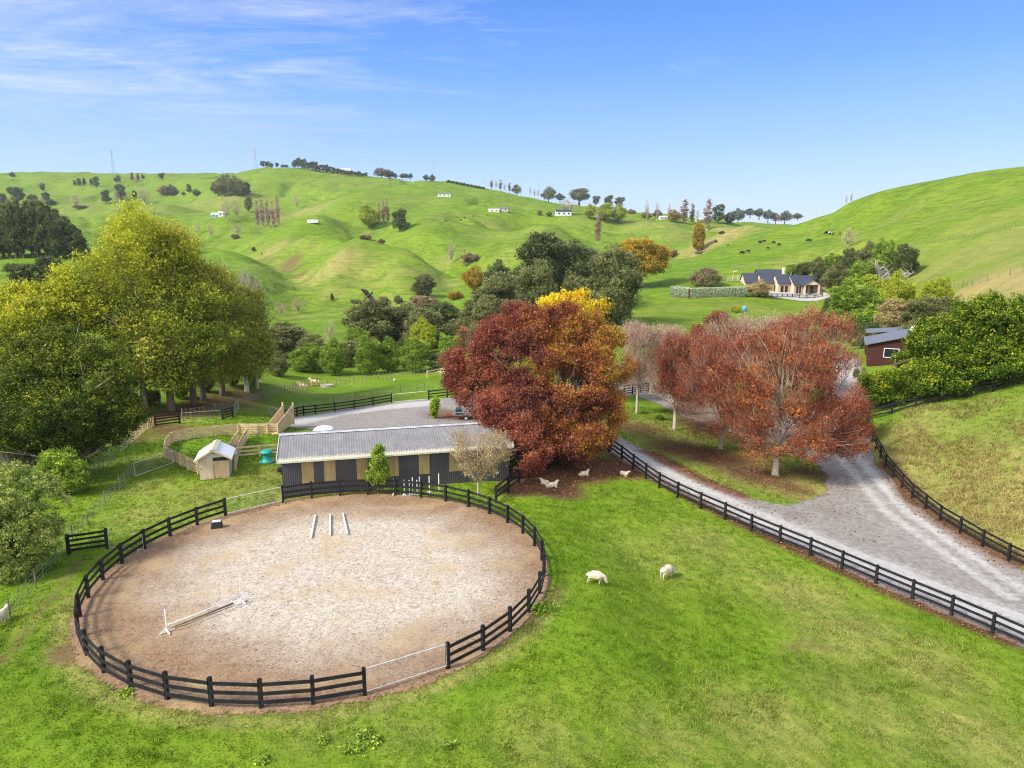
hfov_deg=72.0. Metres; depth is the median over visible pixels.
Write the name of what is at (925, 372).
magnolia tree
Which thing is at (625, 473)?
sheep
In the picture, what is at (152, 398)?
scrub bush
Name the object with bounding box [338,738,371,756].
weed
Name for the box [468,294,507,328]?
gum tree
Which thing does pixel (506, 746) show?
grass
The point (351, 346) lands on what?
round tree
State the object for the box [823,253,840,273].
native tree
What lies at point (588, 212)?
round tree
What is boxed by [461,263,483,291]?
round tree
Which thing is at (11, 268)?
tree
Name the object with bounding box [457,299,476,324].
gum tree
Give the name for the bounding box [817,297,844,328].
native tree
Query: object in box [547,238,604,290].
gum tree
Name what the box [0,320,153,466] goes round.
totara tree
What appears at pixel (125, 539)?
farm gate
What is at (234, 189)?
round tree
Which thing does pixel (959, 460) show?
tussock grass
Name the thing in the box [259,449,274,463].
feeder
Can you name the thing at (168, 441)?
timber fence
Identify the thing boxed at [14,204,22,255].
pine tree
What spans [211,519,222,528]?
mounting block
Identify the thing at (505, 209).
farm building
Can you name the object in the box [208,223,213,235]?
bare tree
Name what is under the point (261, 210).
poplar tree
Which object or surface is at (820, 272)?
native tree
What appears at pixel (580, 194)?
round tree
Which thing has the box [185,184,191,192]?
dark tree
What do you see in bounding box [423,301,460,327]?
round tree
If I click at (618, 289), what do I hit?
gum tree
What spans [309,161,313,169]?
pine tree
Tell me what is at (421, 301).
round tree
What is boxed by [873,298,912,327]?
gum tree
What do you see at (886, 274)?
dead tree
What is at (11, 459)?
bare shrub
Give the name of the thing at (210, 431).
timber fence
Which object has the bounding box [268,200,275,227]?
poplar tree
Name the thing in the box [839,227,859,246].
bare tree
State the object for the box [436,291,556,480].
claret ash
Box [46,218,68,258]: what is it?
dark tree
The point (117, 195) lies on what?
bare tree
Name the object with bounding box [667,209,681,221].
round tree
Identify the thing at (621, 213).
round tree
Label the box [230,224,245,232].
bare tree
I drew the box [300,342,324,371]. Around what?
native tree
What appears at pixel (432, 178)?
round tree
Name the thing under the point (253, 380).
scrub bush
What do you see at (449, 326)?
round tree
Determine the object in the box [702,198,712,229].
poplar tree
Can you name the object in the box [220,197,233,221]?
bare tree
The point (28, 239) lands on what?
dark tree
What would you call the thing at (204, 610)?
jump pole
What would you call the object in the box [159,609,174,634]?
jump stand
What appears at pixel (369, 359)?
native tree
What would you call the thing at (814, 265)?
native tree
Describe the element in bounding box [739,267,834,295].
farmhouse
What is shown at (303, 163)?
round tree
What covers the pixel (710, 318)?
claret ash
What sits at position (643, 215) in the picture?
round tree
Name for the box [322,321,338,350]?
bare tree
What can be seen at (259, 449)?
timber fence
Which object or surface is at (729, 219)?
round tree
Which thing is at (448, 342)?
round tree
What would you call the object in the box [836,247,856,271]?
native tree
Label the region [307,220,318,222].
polytunnel
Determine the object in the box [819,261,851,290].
native tree
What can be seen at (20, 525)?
round bush
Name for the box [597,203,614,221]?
round tree
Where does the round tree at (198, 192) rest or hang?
on the ground at (294, 256)
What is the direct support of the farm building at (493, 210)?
on the ground at (294, 256)
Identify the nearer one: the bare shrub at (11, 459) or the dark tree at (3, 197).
the bare shrub at (11, 459)
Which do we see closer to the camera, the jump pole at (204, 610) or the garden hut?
the jump pole at (204, 610)
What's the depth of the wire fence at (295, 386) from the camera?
106.02 m
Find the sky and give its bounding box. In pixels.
[0,0,1023,224]
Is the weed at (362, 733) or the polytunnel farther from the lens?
the polytunnel
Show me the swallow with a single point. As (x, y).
(368, 295)
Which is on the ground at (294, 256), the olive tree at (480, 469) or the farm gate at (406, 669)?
the olive tree at (480, 469)
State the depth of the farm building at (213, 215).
857.46 m
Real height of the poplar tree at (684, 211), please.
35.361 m
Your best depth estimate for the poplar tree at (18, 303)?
76.34 m
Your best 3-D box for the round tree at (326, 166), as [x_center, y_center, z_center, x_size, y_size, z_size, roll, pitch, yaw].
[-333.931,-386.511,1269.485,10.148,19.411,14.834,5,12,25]
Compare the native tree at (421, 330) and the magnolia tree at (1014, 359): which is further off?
the native tree at (421, 330)
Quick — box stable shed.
[276,422,513,496]
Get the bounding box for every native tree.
[267,349,290,376]
[287,347,312,371]
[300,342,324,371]
[318,337,350,374]
[343,327,369,350]
[352,333,386,374]
[377,335,400,372]
[397,337,431,372]
[397,338,414,367]
[408,316,437,352]
[785,264,795,274]
[794,262,810,274]
[808,256,824,274]
[814,266,837,282]
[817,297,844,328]
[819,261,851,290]
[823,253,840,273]
[824,277,883,335]
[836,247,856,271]
[842,260,879,286]
[853,240,882,275]
[865,237,897,276]
[874,268,918,311]
[888,243,920,275]
[914,276,956,298]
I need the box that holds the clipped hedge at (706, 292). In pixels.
[670,286,747,297]
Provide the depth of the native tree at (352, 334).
169.54 m
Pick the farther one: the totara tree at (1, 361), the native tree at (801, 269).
the native tree at (801, 269)
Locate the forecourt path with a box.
[768,291,829,300]
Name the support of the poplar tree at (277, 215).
on the ground at (294, 256)
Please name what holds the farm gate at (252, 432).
on the ground at (294, 256)
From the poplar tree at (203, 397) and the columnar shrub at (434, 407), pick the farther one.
the poplar tree at (203, 397)
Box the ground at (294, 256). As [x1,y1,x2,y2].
[0,166,1023,767]
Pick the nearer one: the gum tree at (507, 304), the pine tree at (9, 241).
the gum tree at (507, 304)
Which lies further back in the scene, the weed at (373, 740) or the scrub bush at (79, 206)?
the scrub bush at (79, 206)
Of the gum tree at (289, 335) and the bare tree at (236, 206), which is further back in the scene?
the bare tree at (236, 206)
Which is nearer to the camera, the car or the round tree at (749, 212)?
the car
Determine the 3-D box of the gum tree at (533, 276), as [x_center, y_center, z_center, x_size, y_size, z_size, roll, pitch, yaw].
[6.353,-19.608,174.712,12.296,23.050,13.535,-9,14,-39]
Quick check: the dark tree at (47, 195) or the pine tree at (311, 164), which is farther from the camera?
the pine tree at (311, 164)
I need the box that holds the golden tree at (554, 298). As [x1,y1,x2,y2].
[534,286,612,393]
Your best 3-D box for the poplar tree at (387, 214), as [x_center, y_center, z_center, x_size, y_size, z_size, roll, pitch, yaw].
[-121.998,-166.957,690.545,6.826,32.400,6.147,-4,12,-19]
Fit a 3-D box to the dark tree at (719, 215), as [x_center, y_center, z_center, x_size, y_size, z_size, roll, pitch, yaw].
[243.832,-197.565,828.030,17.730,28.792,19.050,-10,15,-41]
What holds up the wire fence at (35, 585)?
on the ground at (294, 256)
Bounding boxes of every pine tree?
[0,212,16,258]
[1,203,23,258]
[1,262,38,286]
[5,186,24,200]
[10,210,31,257]
[11,197,21,207]
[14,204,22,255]
[19,200,31,254]
[23,206,43,257]
[27,200,34,207]
[31,206,48,257]
[37,201,47,254]
[42,211,58,255]
[44,204,50,211]
[50,208,60,226]
[57,222,71,258]
[60,215,71,223]
[60,225,75,259]
[67,231,91,259]
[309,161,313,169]
[593,195,600,206]
[604,195,612,203]
[614,197,624,209]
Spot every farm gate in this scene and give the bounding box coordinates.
[107,531,143,549]
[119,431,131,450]
[133,450,172,475]
[226,487,281,512]
[248,425,261,435]
[366,644,446,691]
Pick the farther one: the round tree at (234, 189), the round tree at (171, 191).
the round tree at (171, 191)
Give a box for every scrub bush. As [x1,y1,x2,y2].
[71,205,87,208]
[146,389,160,405]
[173,385,188,398]
[205,378,214,391]
[228,377,238,386]
[230,234,239,238]
[248,372,261,384]
[350,299,360,303]
[359,235,371,238]
[393,295,402,303]
[447,291,463,299]
[460,252,480,260]
[627,209,635,213]
[670,249,676,256]
[731,306,741,312]
[852,368,860,377]
[856,365,867,387]
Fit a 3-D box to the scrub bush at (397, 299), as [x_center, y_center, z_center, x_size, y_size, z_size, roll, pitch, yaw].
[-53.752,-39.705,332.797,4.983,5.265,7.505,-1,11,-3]
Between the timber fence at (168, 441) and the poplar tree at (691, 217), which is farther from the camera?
the poplar tree at (691, 217)
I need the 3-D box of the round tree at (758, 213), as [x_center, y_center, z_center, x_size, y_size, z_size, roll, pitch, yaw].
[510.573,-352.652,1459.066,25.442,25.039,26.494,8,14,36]
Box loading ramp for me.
[266,402,294,434]
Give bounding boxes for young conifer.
[363,442,391,493]
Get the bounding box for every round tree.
[39,182,44,189]
[44,199,56,205]
[156,185,168,194]
[165,184,177,195]
[192,189,200,195]
[210,180,222,195]
[212,172,233,195]
[226,175,246,195]
[244,195,251,211]
[293,333,329,355]
[301,159,306,168]
[323,164,328,172]
[335,339,365,365]
[358,204,378,228]
[373,167,387,176]
[383,170,393,178]
[407,294,439,309]
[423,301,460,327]
[426,351,451,370]
[428,174,435,180]
[437,335,464,351]
[443,318,472,336]
[456,324,481,348]
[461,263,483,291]
[475,258,511,281]
[503,290,537,306]
[512,184,520,194]
[540,186,555,201]
[556,193,565,199]
[559,275,593,302]
[567,188,590,205]
[583,203,595,217]
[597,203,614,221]
[610,203,626,222]
[641,211,651,218]
[652,209,662,217]
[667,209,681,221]
[689,267,724,286]
[704,274,720,286]
[723,211,736,223]
[730,208,745,221]
[744,208,756,217]
[747,278,772,296]
[755,208,763,219]
[763,209,774,222]
[771,213,780,223]
[781,210,791,223]
[792,213,802,219]
[846,322,876,348]
[860,272,884,295]
[898,320,932,334]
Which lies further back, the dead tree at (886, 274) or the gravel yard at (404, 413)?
the dead tree at (886, 274)
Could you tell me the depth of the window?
91.54 m
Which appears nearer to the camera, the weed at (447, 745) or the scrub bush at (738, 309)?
the weed at (447, 745)
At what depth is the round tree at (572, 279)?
178.09 m
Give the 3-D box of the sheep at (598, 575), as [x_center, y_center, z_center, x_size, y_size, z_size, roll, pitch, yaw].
[4.627,10.539,38.419,1.202,0.732,0.407,2,11,12]
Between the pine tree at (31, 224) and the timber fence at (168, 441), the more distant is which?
the pine tree at (31, 224)
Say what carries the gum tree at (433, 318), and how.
on the ground at (294, 256)
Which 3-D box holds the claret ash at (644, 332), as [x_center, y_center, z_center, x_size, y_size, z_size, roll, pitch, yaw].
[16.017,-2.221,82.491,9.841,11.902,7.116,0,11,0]
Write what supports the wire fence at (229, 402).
on the ground at (294, 256)
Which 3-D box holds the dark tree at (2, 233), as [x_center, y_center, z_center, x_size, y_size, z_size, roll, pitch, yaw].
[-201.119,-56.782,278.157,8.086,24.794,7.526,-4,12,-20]
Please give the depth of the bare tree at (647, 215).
788.14 m
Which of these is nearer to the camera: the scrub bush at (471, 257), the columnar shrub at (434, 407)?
the columnar shrub at (434, 407)
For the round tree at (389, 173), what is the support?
on the ground at (294, 256)
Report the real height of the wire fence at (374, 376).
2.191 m
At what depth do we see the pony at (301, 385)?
115.66 m
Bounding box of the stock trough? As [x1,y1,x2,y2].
[320,384,333,387]
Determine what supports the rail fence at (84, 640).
on the ground at (294, 256)
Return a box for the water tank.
[313,425,334,430]
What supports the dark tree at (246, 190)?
on the ground at (294, 256)
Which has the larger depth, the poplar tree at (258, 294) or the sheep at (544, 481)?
the poplar tree at (258, 294)
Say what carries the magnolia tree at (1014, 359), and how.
on the ground at (294, 256)
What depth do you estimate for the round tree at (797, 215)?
1455.98 m
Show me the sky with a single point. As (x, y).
(802, 107)
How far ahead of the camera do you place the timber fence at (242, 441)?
63.82 m
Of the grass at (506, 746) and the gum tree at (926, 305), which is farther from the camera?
the gum tree at (926, 305)
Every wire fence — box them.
[0,463,133,620]
[89,449,115,471]
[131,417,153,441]
[181,386,268,418]
[249,381,307,400]
[281,382,439,411]
[327,369,427,384]
[678,258,811,275]
[896,168,1021,192]
[910,222,1022,246]
[953,265,1023,288]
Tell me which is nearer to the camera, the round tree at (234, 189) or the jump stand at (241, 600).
the jump stand at (241, 600)
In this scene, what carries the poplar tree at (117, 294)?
on the ground at (294, 256)
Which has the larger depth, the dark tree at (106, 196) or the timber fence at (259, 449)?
the dark tree at (106, 196)
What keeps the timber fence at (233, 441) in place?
on the ground at (294, 256)
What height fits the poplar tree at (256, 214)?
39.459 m
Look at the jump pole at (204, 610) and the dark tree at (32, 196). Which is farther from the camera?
the dark tree at (32, 196)
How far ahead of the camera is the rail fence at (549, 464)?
59.10 m
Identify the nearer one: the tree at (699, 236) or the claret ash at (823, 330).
the claret ash at (823, 330)
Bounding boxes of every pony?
[297,381,307,389]
[307,377,319,385]
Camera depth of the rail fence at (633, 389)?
95.96 m
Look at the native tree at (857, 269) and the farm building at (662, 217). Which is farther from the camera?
the farm building at (662, 217)
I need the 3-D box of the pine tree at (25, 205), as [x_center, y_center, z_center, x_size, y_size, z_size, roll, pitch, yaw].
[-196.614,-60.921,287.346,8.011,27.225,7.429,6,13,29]
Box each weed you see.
[117,686,134,697]
[252,752,269,765]
[316,735,329,744]
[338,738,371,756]
[352,726,371,740]
[365,733,385,749]
[440,738,456,749]
[529,604,558,618]
[531,597,562,616]
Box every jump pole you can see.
[168,595,240,624]
[169,602,235,627]
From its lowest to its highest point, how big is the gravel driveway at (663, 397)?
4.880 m
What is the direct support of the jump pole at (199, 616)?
on the arena sand
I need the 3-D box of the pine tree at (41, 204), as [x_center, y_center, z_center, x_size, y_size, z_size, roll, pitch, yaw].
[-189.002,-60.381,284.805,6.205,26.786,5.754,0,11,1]
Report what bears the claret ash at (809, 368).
on the ground at (294, 256)
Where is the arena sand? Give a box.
[64,493,551,718]
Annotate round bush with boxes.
[0,458,76,583]
[32,445,92,493]
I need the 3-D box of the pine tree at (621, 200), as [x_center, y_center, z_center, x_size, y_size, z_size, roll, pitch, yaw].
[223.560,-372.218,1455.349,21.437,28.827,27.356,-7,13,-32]
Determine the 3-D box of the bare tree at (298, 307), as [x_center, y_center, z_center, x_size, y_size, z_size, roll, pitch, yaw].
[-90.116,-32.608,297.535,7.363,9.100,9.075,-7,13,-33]
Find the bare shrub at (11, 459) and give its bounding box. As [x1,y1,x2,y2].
[0,448,40,482]
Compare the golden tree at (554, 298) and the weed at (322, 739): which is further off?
the golden tree at (554, 298)
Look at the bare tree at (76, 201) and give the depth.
1032.30 m
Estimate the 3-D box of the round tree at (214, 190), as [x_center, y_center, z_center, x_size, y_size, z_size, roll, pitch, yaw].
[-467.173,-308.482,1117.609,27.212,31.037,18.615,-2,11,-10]
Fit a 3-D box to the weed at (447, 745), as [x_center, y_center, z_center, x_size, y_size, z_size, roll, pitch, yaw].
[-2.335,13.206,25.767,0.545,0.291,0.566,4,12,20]
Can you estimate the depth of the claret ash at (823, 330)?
75.28 m
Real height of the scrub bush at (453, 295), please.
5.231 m
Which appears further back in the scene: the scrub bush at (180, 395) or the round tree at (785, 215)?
the round tree at (785, 215)
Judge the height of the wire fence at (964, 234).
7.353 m
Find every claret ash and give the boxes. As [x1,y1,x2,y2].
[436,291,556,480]
[484,294,644,467]
[616,317,689,413]
[647,328,720,430]
[668,325,791,449]
[685,309,751,415]
[697,326,875,475]
[700,309,805,421]
[755,302,869,423]
[765,310,822,404]
[827,378,880,444]
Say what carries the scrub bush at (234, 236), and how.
on the ground at (294, 256)
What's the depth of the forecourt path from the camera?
228.61 m
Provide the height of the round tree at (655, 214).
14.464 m
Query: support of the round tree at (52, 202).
on the ground at (294, 256)
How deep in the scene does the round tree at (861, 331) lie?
117.45 m
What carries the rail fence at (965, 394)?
on the ground at (294, 256)
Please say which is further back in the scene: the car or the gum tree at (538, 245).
the gum tree at (538, 245)
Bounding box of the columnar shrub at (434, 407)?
[429,396,440,417]
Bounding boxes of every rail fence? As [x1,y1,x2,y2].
[65,528,108,554]
[73,498,366,708]
[154,413,180,426]
[221,406,233,419]
[281,478,545,668]
[284,393,391,416]
[427,368,446,377]
[428,384,488,399]
[494,464,529,503]
[531,444,609,474]
[610,440,1023,641]
[623,383,648,393]
[746,293,822,297]
[866,412,1023,563]
[867,371,1020,416]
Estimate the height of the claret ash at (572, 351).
14.390 m
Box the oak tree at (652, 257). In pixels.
[612,235,672,287]
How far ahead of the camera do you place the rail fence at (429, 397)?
92.41 m
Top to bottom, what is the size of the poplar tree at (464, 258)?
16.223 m
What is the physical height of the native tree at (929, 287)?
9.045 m
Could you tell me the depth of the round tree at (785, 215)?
1457.73 m
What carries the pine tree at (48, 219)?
on the ground at (294, 256)
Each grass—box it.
[0,432,1023,767]
[0,686,1022,767]
[1,456,1023,605]
[3,373,1023,495]
[883,395,1023,560]
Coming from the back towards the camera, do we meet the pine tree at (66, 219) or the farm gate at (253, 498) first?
the pine tree at (66, 219)
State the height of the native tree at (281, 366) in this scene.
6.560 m
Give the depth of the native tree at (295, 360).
140.33 m
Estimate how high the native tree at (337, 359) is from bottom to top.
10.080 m
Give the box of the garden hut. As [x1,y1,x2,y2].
[193,439,235,479]
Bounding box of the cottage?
[864,326,932,366]
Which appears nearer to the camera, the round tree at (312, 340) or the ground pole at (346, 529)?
the ground pole at (346, 529)
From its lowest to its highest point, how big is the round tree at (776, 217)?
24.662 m
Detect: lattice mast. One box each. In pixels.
[109,149,115,171]
[252,147,257,168]
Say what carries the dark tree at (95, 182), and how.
on the ground at (294, 256)
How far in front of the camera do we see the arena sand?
36.49 m
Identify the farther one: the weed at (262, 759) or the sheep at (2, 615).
the sheep at (2, 615)
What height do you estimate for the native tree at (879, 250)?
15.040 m
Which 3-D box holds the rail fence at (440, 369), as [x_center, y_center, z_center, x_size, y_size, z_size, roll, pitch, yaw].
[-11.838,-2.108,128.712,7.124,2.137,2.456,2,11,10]
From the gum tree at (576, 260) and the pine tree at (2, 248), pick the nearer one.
the gum tree at (576, 260)
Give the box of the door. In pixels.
[199,457,213,479]
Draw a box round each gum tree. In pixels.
[268,321,306,356]
[341,298,400,342]
[382,302,443,341]
[400,307,445,347]
[408,273,436,295]
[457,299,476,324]
[468,271,529,312]
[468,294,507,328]
[500,299,526,333]
[512,229,568,291]
[515,258,558,305]
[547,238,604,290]
[579,242,646,324]
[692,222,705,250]
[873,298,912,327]
[896,294,950,325]
[934,296,959,313]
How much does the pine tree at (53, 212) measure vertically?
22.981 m
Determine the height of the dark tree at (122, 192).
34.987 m
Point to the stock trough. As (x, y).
(326, 385)
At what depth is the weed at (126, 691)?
28.67 m
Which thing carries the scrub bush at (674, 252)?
on the ground at (294, 256)
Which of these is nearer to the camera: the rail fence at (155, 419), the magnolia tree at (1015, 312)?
the magnolia tree at (1015, 312)
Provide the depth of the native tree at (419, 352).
135.86 m
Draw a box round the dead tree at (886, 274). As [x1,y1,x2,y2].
[870,259,913,284]
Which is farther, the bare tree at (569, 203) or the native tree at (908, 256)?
the bare tree at (569, 203)
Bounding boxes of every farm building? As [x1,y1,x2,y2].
[211,213,217,217]
[438,193,450,196]
[488,209,498,211]
[498,207,508,211]
[555,210,571,215]
[658,216,667,219]
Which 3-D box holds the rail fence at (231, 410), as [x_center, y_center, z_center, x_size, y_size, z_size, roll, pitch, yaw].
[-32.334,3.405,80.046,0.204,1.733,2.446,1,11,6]
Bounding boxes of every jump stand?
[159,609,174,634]
[236,579,246,605]
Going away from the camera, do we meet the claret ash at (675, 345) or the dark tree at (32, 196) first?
the claret ash at (675, 345)
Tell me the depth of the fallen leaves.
59.73 m
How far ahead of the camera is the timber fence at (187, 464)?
58.54 m
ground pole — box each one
[310,514,315,538]
[329,514,330,535]
[342,513,348,534]
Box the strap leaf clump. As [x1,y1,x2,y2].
[653,413,666,418]
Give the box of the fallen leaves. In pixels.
[111,384,1022,648]
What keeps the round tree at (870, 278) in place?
on the ground at (294, 256)
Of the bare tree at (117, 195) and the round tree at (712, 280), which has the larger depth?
the bare tree at (117, 195)
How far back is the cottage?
92.31 m
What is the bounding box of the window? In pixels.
[883,348,898,357]
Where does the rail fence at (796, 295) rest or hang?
on the ground at (294, 256)
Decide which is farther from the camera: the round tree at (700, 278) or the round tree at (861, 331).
the round tree at (700, 278)
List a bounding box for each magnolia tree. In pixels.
[859,347,928,404]
[882,311,979,396]
[924,293,1023,385]
[962,288,1023,378]
[1004,300,1023,354]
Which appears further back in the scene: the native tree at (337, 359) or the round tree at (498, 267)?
the round tree at (498, 267)
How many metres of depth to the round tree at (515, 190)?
1445.89 m
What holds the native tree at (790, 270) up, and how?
on the ground at (294, 256)
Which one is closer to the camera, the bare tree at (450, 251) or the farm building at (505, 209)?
the bare tree at (450, 251)
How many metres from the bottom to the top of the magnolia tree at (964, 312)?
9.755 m
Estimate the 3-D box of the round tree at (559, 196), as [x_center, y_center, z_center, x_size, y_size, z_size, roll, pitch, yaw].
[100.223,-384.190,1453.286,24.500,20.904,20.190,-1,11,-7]
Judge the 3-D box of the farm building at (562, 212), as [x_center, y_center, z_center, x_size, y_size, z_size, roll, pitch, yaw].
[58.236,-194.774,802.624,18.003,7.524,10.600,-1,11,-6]
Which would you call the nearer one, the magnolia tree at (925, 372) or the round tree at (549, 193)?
the magnolia tree at (925, 372)
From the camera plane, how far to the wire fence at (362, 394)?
105.47 m
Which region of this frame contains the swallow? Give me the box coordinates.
[361,289,373,303]
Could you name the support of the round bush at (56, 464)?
on the ground at (294, 256)
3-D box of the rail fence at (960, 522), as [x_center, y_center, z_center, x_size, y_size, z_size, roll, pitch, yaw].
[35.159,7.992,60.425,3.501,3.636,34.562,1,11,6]
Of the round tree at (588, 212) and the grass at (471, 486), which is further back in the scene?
the round tree at (588, 212)
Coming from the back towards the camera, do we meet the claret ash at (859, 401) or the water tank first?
the claret ash at (859, 401)
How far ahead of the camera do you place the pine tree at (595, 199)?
1450.20 m
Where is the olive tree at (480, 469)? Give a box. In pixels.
[447,424,515,493]
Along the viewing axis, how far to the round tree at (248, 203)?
886.46 m
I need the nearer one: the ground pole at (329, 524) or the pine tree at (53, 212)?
the ground pole at (329, 524)
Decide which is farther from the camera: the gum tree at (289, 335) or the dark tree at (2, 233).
the dark tree at (2, 233)
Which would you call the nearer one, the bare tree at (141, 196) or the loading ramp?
the loading ramp
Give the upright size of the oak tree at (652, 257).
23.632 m
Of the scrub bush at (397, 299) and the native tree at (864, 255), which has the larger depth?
the scrub bush at (397, 299)
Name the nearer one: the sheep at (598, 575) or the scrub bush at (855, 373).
the sheep at (598, 575)
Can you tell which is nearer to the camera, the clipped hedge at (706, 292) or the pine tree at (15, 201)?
the clipped hedge at (706, 292)
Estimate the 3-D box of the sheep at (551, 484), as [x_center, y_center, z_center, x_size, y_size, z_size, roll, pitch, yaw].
[3.130,7.652,54.080,1.114,0.599,0.567,-4,12,-20]
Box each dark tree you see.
[0,193,6,204]
[0,209,6,258]
[21,208,35,257]
[25,194,37,204]
[31,254,62,287]
[33,198,42,210]
[41,192,51,201]
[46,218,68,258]
[92,176,99,187]
[100,190,111,203]
[114,183,125,199]
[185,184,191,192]
[241,182,250,195]
[391,208,410,231]
[711,204,726,223]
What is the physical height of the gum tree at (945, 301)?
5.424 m
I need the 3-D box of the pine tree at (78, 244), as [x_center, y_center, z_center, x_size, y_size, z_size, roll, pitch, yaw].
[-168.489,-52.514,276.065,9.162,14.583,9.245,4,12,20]
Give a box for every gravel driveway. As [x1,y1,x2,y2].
[600,353,1023,646]
[647,375,737,412]
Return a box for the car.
[453,407,472,420]
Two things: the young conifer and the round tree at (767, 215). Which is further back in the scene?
the round tree at (767, 215)
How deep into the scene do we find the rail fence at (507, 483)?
51.93 m
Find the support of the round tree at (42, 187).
on the ground at (294, 256)
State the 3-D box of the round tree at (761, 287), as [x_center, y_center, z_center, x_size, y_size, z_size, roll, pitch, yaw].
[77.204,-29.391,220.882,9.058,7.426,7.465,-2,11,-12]
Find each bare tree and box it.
[69,194,83,204]
[113,191,119,202]
[139,187,150,203]
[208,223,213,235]
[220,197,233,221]
[220,254,270,388]
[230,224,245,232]
[231,198,242,218]
[274,302,288,314]
[290,298,307,312]
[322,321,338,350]
[447,239,455,262]
[560,198,583,211]
[645,200,648,221]
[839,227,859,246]
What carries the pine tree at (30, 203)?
on the ground at (294, 256)
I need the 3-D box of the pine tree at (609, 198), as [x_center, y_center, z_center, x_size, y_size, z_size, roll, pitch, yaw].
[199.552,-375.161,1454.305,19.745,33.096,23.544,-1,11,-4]
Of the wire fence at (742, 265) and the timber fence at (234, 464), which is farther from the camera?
the wire fence at (742, 265)
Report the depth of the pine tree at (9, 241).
271.66 m
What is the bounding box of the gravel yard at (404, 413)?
[288,383,596,443]
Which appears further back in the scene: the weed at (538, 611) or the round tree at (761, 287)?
the round tree at (761, 287)
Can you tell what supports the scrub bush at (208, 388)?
on the ground at (294, 256)
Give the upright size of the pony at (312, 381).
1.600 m
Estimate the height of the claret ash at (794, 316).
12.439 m
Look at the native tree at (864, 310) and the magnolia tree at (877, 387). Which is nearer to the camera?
the magnolia tree at (877, 387)
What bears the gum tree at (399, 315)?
on the ground at (294, 256)
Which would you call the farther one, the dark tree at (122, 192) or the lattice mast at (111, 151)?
the lattice mast at (111, 151)
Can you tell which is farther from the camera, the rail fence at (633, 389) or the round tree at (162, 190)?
the round tree at (162, 190)
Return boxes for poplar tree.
[0,262,112,397]
[34,193,243,411]
[108,298,185,415]
[125,216,270,404]
[179,299,229,400]
[205,265,285,396]
[214,279,277,392]
[254,199,259,227]
[258,198,264,225]
[264,199,269,227]
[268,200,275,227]
[273,194,280,226]
[376,202,381,224]
[381,200,386,222]
[385,199,389,223]
[462,248,466,267]
[593,210,601,243]
[680,199,688,223]
[689,203,694,221]
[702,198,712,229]
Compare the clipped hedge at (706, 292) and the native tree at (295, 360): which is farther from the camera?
the clipped hedge at (706, 292)
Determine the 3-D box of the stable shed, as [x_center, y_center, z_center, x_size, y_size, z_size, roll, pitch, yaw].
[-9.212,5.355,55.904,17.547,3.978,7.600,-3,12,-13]
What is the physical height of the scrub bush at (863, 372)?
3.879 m
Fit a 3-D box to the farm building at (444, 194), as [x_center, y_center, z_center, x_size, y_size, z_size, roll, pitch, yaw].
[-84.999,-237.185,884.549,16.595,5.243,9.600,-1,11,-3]
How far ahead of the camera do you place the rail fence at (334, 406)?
91.34 m
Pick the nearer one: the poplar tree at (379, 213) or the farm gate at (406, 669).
the farm gate at (406, 669)
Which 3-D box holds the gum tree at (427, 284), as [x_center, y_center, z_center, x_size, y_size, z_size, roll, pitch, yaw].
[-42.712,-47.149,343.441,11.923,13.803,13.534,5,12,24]
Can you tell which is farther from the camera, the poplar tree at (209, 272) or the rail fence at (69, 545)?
the poplar tree at (209, 272)
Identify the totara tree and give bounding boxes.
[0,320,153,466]
[0,351,28,464]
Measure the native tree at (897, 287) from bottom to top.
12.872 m
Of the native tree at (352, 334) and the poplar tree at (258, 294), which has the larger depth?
the native tree at (352, 334)
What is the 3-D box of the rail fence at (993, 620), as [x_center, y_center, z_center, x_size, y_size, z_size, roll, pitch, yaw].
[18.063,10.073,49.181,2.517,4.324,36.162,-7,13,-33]
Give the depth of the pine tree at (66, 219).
297.04 m
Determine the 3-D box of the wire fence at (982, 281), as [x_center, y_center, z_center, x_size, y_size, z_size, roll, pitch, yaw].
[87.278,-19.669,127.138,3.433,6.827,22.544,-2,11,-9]
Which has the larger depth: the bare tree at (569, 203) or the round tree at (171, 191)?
the round tree at (171, 191)
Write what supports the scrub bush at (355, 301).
on the ground at (294, 256)
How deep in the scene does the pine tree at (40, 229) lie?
273.24 m
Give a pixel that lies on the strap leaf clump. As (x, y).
(660, 416)
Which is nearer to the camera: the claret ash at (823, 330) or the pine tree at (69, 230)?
the claret ash at (823, 330)
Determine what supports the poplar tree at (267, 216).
on the ground at (294, 256)
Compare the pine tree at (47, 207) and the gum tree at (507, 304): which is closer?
the gum tree at (507, 304)
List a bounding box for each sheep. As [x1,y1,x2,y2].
[0,603,10,623]
[539,478,548,484]
[546,480,558,487]
[578,469,589,475]
[586,570,607,584]
[620,470,630,476]
[660,564,674,579]
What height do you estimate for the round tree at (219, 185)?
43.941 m
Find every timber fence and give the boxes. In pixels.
[163,432,171,457]
[164,447,199,473]
[171,423,276,442]
[228,431,238,446]
[232,457,236,469]
[234,429,247,464]
[236,444,278,456]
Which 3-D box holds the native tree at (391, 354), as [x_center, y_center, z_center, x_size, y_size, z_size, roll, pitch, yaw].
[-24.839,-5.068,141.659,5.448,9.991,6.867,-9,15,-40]
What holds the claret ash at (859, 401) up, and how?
on the ground at (294, 256)
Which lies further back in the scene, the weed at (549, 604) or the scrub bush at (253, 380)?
the scrub bush at (253, 380)

